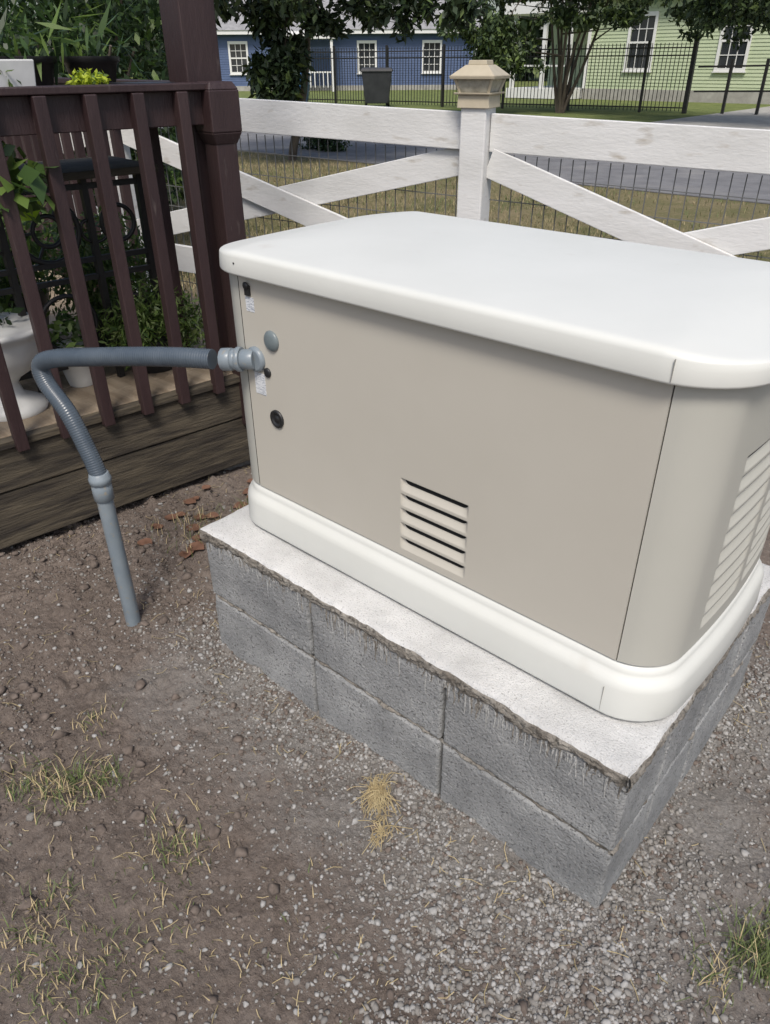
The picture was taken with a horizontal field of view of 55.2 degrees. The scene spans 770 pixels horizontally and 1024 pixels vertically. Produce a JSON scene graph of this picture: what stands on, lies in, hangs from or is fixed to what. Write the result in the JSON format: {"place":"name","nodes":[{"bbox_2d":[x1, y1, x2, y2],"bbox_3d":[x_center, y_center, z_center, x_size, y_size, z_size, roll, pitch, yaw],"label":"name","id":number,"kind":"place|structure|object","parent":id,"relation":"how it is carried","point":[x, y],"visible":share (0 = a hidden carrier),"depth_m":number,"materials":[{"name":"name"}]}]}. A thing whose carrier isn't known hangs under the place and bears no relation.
{"place":"outdoors","nodes":[
{"label":"outdoors","id":0,"kind":"place"},
{"bbox_2d":[0,0,549,64],"label":"sky","id":1,"kind":"structure","parent":0,"point":[497,9],"materials":[{"name":"white"}]},
{"bbox_2d":[0,68,769,1023],"bbox_3d":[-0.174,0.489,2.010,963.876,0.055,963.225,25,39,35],"label":"ground","id":2,"kind":"structure","parent":0,"point":[138,706],"depth_m":1.66,"materials":[{"name":"soil"}]},
{"bbox_2d":[0,0,181,204],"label":"shrub","id":3,"kind":"object","parent":2,"relation":"on","point":[123,68],"visible":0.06,"depth_m":6.84,"materials":[{"name":"green plant"}]},
{"bbox_2d":[0,0,186,230],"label":"shrub","id":4,"kind":"object","parent":2,"relation":"on","point":[121,20],"visible":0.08,"depth_m":5.52,"materials":[{"name":"green plant"}]},
{"bbox_2d":[0,264,249,549],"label":"wooden deck","id":5,"kind":"structure","parent":2,"relation":"on","point":[169,443],"depth_m":2.72,"materials":[{"name":"brown wood"}]},
{"bbox_2d":[0,245,37,311],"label":"fern planter","id":6,"kind":"object","parent":5,"relation":"on","point":[4,303],"visible":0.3,"depth_m":2.72,"materials":[{"name":"green plant"}]},
{"bbox_2d":[0,303,48,421],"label":"urn planter","id":7,"kind":"object","parent":5,"relation":"on","point":[18,345],"visible":0.6,"depth_m":2.47,"materials":[{"name":"white ceramic"}]},
{"bbox_2d":[0,194,59,324],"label":"fern planter","id":8,"kind":"object","parent":5,"relation":"on","point":[33,250],"visible":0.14,"depth_m":3.02,"materials":[{"name":"green plastic"}]},
{"bbox_2d":[47,307,97,387],"bbox_3d":[-1.170,-0.617,2.759,0.197,0.284,0.225,3,32,6],"label":"flower pot","id":9,"kind":"object","parent":5,"relation":"on","point":[78,377],"visible":0.59,"depth_m":2.73,"materials":[{"name":"white ceramic"}]},
{"bbox_2d":[0,156,164,392],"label":"wrought iron table stand","id":10,"kind":"object","parent":5,"relation":"on","point":[80,170],"visible":0.51,"depth_m":2.60,"materials":[{"name":"black metal"}]},
{"bbox_2d":[29,205,150,346],"bbox_3d":[-1.147,-0.934,2.988,0.509,0.585,0.548,25,39,35],"label":"herb planter","id":11,"kind":"object","parent":5,"relation":"on","point":[89,268],"visible":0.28,"depth_m":2.90,"materials":[{"name":"green plastic"}]},
{"bbox_2d":[0,0,245,451],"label":"deck railing","id":12,"kind":"object","parent":5,"relation":"on","point":[197,104],"visible":0.59,"depth_m":2.39,"materials":[{"name":"paint"}]},
{"bbox_2d":[96,273,205,372],"bbox_3d":[-0.913,-0.744,2.875,0.412,0.375,0.491,25,39,35],"label":"herb planter","id":13,"kind":"object","parent":5,"relation":"on","point":[151,334],"visible":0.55,"depth_m":2.81,"materials":[{"name":"green plastic"}]},
{"bbox_2d":[149,127,188,346],"bbox_3d":[-1.031,-0.865,2.502,0.800,0.972,0.250,-25,39,-34],"label":"plant shelf","id":14,"kind":"object","parent":5,"relation":"on","point":[160,174],"visible":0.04,"depth_m":2.71,"materials":[{"name":"paint"}]},
{"bbox_2d":[0,59,35,86],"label":"leaf print planter box","id":15,"kind":"object","parent":14,"relation":"on","point":[16,72],"visible":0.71,"depth_m":2.08,"materials":[{"name":"white ceramic"}]},
{"bbox_2d":[0,140,58,225],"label":"hanging planter","id":16,"kind":"object","parent":14,"relation":"on","point":[29,208],"visible":0.8,"depth_m":2.13,"materials":[{"name":"green"}]},
{"bbox_2d":[66,68,111,84],"bbox_3d":[-0.914,-1.328,2.271,0.140,0.071,0.140,25,39,35],"label":"lime sedum planter","id":17,"kind":"object","parent":14,"relation":"on","point":[88,78],"visible":0.66,"depth_m":2.25,"materials":[{"name":"green plant"}]},
{"bbox_2d":[109,82,174,83],"bbox_3d":[-0.784,-1.379,2.387,0.210,0.020,0.210,25,39,35],"label":"saucer tray","id":18,"kind":"object","parent":14,"relation":"on","point":[138,82],"visible":0.23,"depth_m":2.37,"materials":[{"name":"black plastic"}]},
{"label":"potting bench","id":19,"kind":"object","parent":5,"relation":"on","visible":0},
{"bbox_2d":[0,48,22,55],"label":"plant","id":20,"kind":"object","parent":19,"relation":"on","point":[4,50],"visible":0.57,"depth_m":2.23,"materials":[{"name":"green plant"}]},
{"bbox_2d":[0,0,78,85],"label":"nursery pot","id":21,"kind":"object","parent":19,"relation":"on","point":[46,70],"visible":0.66,"depth_m":2.31,"materials":[{"name":"black plastic"}]},
{"bbox_2d":[31,0,144,83],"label":"nursery pot","id":22,"kind":"object","parent":19,"relation":"on","point":[109,65],"visible":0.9,"depth_m":2.42,"materials":[{"name":"black plastic"}]},
{"bbox_2d":[137,479,252,557],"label":"fallen leaves","id":23,"kind":"object","parent":2,"relation":"on","point":[197,545],"visible":0.59,"depth_m":2.74,"materials":[{"name":"brown plant"}]},
{"bbox_2d":[35,0,550,80],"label":"distant trees","id":24,"kind":"object","parent":2,"relation":"on","point":[524,21],"visible":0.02,"depth_m":58.33,"materials":[{"name":"green plant"}]},
{"bbox_2d":[299,73,310,101],"bbox_3d":[-3.327,-15.973,27.860,1.000,1.097,1.000,0,31,1],"label":"recycling bin","id":25,"kind":"object","parent":2,"relation":"on","point":[307,98],"visible":0.22,"depth_m":27.91,"materials":[{"name":"blue plastic"}]},
{"bbox_2d":[286,34,334,91],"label":"porch","id":26,"kind":"object","parent":2,"relation":"on","point":[331,47],"visible":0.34,"depth_m":40.79,"materials":[{"name":"white paint"}]},
{"bbox_2d":[298,137,352,151],"bbox_3d":[-1.254,-7.144,14.106,1.472,0.799,0.913,25,39,35],"label":"shrub","id":27,"kind":"object","parent":2,"relation":"on","point":[332,145],"visible":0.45,"depth_m":13.86,"materials":[{"name":"green plant"}]},
{"bbox_2d":[160,0,495,159],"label":"pecan tree","id":28,"kind":"object","parent":2,"relation":"on","point":[281,65],"visible":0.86,"depth_m":11.04,"materials":[{"name":"green plant"}]},
{"bbox_2d":[217,33,472,85],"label":"walls","id":29,"kind":"structure","parent":2,"relation":"on","point":[383,40],"depth_m":41.98,"materials":[{"name":"blue paint"}]},
{"bbox_2d":[217,29,476,74],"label":"windows and trim","id":30,"kind":"structure","parent":29,"relation":"attached to","point":[238,55],"depth_m":41.82,"materials":[{"name":"white paint"}]},
{"bbox_2d":[216,0,482,29],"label":"roof","id":31,"kind":"structure","parent":29,"relation":"on","point":[231,25],"depth_m":41.22,"materials":[{"name":"grey"}]},
{"bbox_2d":[236,85,455,90],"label":"foundation","id":32,"kind":"object","parent":2,"relation":"on","point":[397,87],"visible":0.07,"depth_m":42.80,"materials":[{"name":"concrete"}]},
{"bbox_2d":[348,771,400,819],"bbox_3d":[-0.024,0.659,1.728,0.132,0.025,0.145,3,32,6],"label":"dried root clump","id":33,"kind":"object","parent":2,"relation":"on","point":[380,792],"visible":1,"depth_m":1.72,"materials":[{"name":"plant"}]},
{"bbox_2d":[360,67,392,106],"bbox_3d":[-0.286,-15.483,26.881,1.143,1.250,1.143,0,31,1],"label":"trash bin","id":34,"kind":"object","parent":2,"relation":"on","point":[376,83],"visible":0.98,"depth_m":26.41,"materials":[{"name":"plastic"}]},
{"bbox_2d":[0,494,769,1023],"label":"grass tufts","id":35,"kind":"object","parent":2,"relation":"on","point":[754,942],"visible":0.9,"depth_m":1.46,"materials":[{"name":"plant"}]},
{"bbox_2d":[0,467,769,1023],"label":"straw litter","id":36,"kind":"object","parent":2,"relation":"on","point":[338,825],"visible":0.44,"depth_m":1.59,"materials":[{"name":"yellow plant"}]},
{"bbox_2d":[358,809,412,853],"bbox_3d":[-0.013,0.705,1.646,0.128,0.025,0.090,-21,37,-30],"label":"dried root clump","id":37,"kind":"object","parent":2,"relation":"on","point":[379,828],"visible":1,"depth_m":1.64,"materials":[{"name":"plant"}]},
{"bbox_2d":[59,98,769,339],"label":"white crossbuck fence","id":38,"kind":"object","parent":2,"relation":"on","point":[474,157],"visible":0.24,"depth_m":3.03,"materials":[{"name":"paint"}]},
{"bbox_2d":[449,60,510,108],"bbox_3d":[0.379,-1.709,2.943,0.189,0.164,0.189,15,35,23],"label":"post cap light","id":39,"kind":"object","parent":38,"relation":"attached to","point":[479,83],"visible":1,"depth_m":2.90,"materials":[{"name":"beige plastic"}]},
{"bbox_2d":[199,504,769,907],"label":"concrete block pad","id":40,"kind":"object","parent":2,"relation":"on","point":[571,794],"visible":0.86,"depth_m":1.61,"materials":[{"name":"grey concrete"}]},
{"bbox_2d":[219,211,769,721],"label":"standby generator","id":41,"kind":"object","parent":40,"relation":"on","point":[541,455],"visible":1,"depth_m":1.36,"materials":[{"name":"paint"}]},
{"bbox_2d":[31,346,264,626],"bbox_3d":[-0.607,-0.015,2.010,0.702,0.956,0.096,10,33,17],"label":"electrical conduit","id":42,"kind":"object","parent":41,"relation":"attached to","point":[237,359],"visible":1,"depth_m":1.93,"materials":[{"name":"grey plastic"}]},
{"bbox_2d":[309,33,699,113],"bbox_3d":[2.705,-15.586,26.163,15.908,2.150,0.137,18,36,27],"label":"iron picket fence","id":43,"kind":"object","parent":2,"relation":"on","point":[647,55],"visible":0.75,"depth_m":25.03,"materials":[{"name":"black metal"}]},
{"bbox_2d":[505,0,587,98],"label":"porch","id":44,"kind":"object","parent":2,"relation":"on","point":[521,10],"visible":0.27,"depth_m":31.47,"materials":[{"name":"white paint"}]},
{"bbox_2d":[433,0,766,112],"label":"crepe myrtle tree","id":45,"kind":"object","parent":2,"relation":"on","point":[487,35],"visible":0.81,"depth_m":21.86,"materials":[{"name":"green plant"}]},
{"bbox_2d":[582,88,769,103],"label":"foundation","id":46,"kind":"object","parent":2,"relation":"on","point":[732,97],"visible":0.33,"depth_m":29.23,"materials":[{"name":"concrete"}]},
{"bbox_2d":[585,0,769,89],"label":"walls","id":47,"kind":"structure","parent":46,"relation":"on","point":[667,33],"depth_m":28.73,"materials":[{"name":"green paint"}]},
{"bbox_2d":[582,2,753,87],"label":"windows and trim","id":48,"kind":"structure","parent":47,"relation":"in","point":[644,32],"depth_m":28.92,"materials":[{"name":"white paint"}]},
{"bbox_2d":[654,0,769,37],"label":"shade tree","id":49,"kind":"object","parent":2,"relation":"on","point":[715,11],"visible":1,"depth_m":17.46,"materials":[{"name":"green plant"}]},
{"bbox_2d":[694,59,769,114],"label":"driveway handrail","id":50,"kind":"object","parent":2,"relation":"on","point":[760,91],"visible":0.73,"depth_m":22.01,"materials":[{"name":"black metal"}]},
{"bbox_2d":[0,468,769,1023],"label":"gravel","id":51,"kind":"structure","parent":0,"point":[568,956],"depth_m":1.54,"materials":[{"name":"grey gravel"}]},
{"bbox_2d":[158,127,769,203],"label":"road","id":52,"kind":"structure","parent":0,"point":[723,182],"depth_m":11.15,"materials":[{"name":"grey asphalt"}]},
{"bbox_2d":[168,149,769,294],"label":"roadside grass","id":53,"kind":"structure","parent":0,"point":[393,204],"depth_m":8.76,"materials":[{"name":"green plant"}]},
{"bbox_2d":[547,17,588,85],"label":"porch wall","id":54,"kind":"structure","parent":0,"point":[580,54],"depth_m":33.87,"materials":[{"name":"wood"}]},
{"bbox_2d":[650,106,769,129],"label":"driveway","id":55,"kind":"structure","parent":0,"point":[747,118],"depth_m":20.23,"materials":[{"name":"concrete"}]}
]}

